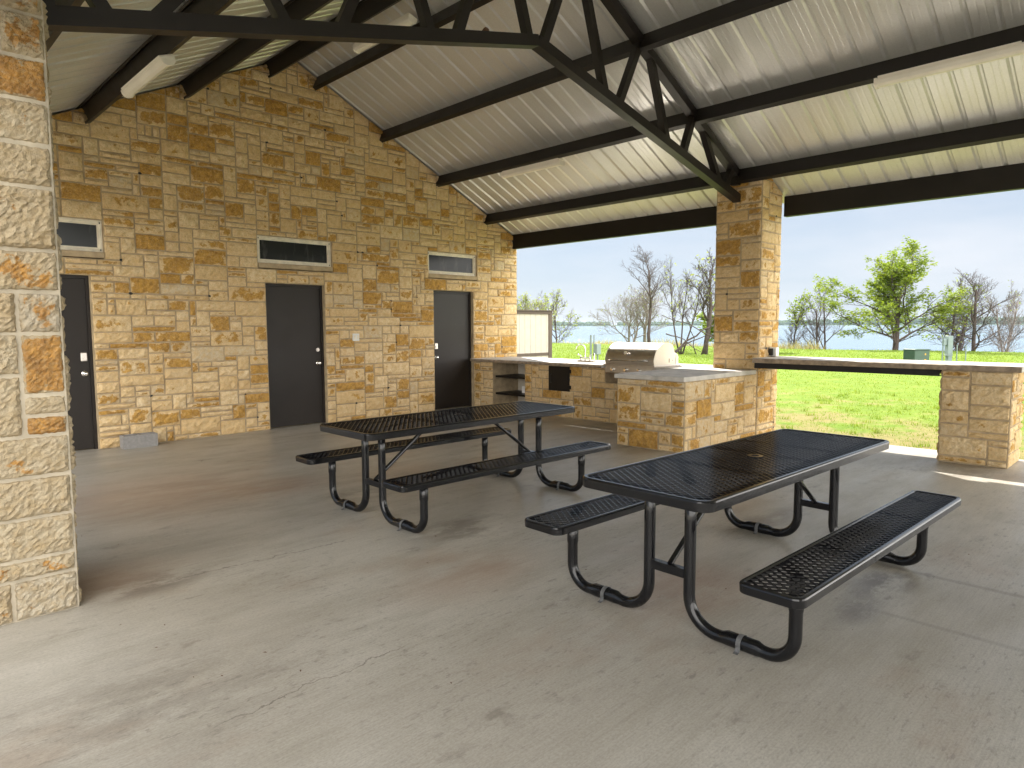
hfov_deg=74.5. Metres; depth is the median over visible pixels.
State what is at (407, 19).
light fixture
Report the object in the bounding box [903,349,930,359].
transformer cabinet
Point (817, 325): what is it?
leafy tree
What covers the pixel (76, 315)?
door
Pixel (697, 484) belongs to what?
picnic table
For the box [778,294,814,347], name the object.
leafy tree
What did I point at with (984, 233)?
sky
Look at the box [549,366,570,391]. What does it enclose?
cabinet door
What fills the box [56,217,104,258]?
window
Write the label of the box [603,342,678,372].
gas grill
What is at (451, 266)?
window
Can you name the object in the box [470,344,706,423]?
kitchen counter
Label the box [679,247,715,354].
bare tree
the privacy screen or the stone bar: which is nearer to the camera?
the stone bar
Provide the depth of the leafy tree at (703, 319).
43.32 m
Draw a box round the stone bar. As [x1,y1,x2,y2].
[752,356,1023,468]
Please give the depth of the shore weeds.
48.05 m
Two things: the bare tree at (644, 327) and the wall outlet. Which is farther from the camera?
the bare tree at (644, 327)
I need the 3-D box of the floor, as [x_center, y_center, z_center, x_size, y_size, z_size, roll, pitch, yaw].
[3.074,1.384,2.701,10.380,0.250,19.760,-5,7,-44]
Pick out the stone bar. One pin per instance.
(981, 410)
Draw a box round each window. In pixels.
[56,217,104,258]
[257,235,332,271]
[428,251,476,280]
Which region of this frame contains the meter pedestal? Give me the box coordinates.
[941,336,952,360]
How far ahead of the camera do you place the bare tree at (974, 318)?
42.27 m
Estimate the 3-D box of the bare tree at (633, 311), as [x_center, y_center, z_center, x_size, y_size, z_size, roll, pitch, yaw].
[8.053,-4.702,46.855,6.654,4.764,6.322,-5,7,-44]
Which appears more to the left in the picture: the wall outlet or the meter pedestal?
the wall outlet
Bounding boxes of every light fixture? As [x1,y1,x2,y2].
[121,54,175,98]
[352,13,417,53]
[500,158,564,178]
[874,41,1023,88]
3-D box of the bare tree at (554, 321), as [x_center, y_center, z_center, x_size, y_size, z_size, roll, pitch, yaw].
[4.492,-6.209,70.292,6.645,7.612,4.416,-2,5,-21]
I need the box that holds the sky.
[517,189,1023,324]
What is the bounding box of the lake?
[552,325,1023,352]
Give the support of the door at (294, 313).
in the picnic pavilion
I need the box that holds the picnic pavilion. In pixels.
[0,0,1023,625]
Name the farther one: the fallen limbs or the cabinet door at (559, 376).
the fallen limbs
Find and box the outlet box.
[768,347,778,356]
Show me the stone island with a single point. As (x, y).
(676, 410)
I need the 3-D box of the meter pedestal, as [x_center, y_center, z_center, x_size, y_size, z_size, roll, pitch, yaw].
[19.048,-1.542,29.483,0.420,1.140,0.240,0,5,0]
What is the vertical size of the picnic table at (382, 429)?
0.738 m
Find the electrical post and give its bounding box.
[590,335,600,359]
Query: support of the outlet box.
attached to the picnic pavilion
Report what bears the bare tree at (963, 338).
on the ground at (840, 425)
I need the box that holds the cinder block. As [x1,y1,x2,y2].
[119,432,157,449]
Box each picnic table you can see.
[295,401,610,532]
[525,429,960,661]
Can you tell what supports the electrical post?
on the ground at (840, 425)
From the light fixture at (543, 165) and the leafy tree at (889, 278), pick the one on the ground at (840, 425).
the leafy tree at (889, 278)
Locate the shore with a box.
[611,324,1023,325]
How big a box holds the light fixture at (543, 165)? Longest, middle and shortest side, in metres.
1.204 x 0.121 x 0.096 m
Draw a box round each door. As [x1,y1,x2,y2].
[59,274,97,449]
[265,283,325,428]
[433,290,471,408]
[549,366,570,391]
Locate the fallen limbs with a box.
[662,315,713,354]
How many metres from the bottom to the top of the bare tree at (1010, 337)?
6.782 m
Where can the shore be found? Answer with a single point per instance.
(790, 325)
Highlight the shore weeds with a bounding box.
[552,336,998,351]
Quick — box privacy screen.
[517,310,553,357]
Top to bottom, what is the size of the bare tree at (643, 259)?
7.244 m
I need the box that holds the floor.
[0,406,1023,767]
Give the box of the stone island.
[614,365,756,452]
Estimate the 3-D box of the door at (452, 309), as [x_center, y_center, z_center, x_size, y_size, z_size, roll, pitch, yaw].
[-1.097,-0.617,12.253,0.918,2.129,0.116,-5,7,-44]
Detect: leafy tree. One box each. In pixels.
[694,302,714,341]
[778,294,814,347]
[793,279,849,348]
[812,235,982,349]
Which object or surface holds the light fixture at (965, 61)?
attached to the picnic pavilion
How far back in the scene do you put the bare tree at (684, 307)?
37.46 m
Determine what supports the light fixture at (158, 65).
attached to the picnic pavilion
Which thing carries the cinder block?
on the floor
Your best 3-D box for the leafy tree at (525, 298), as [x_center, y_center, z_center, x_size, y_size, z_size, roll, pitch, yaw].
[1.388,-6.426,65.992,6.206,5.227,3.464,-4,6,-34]
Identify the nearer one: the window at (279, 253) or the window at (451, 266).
the window at (279, 253)
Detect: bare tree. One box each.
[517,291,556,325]
[537,288,580,342]
[589,282,681,341]
[622,244,676,342]
[632,285,667,342]
[659,256,711,353]
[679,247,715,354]
[919,273,993,350]
[923,268,1023,350]
[979,279,1023,351]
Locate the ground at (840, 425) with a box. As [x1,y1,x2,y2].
[75,343,1023,459]
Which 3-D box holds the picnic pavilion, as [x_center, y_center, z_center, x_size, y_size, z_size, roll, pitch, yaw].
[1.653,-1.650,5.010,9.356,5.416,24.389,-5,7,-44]
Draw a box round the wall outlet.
[352,334,358,340]

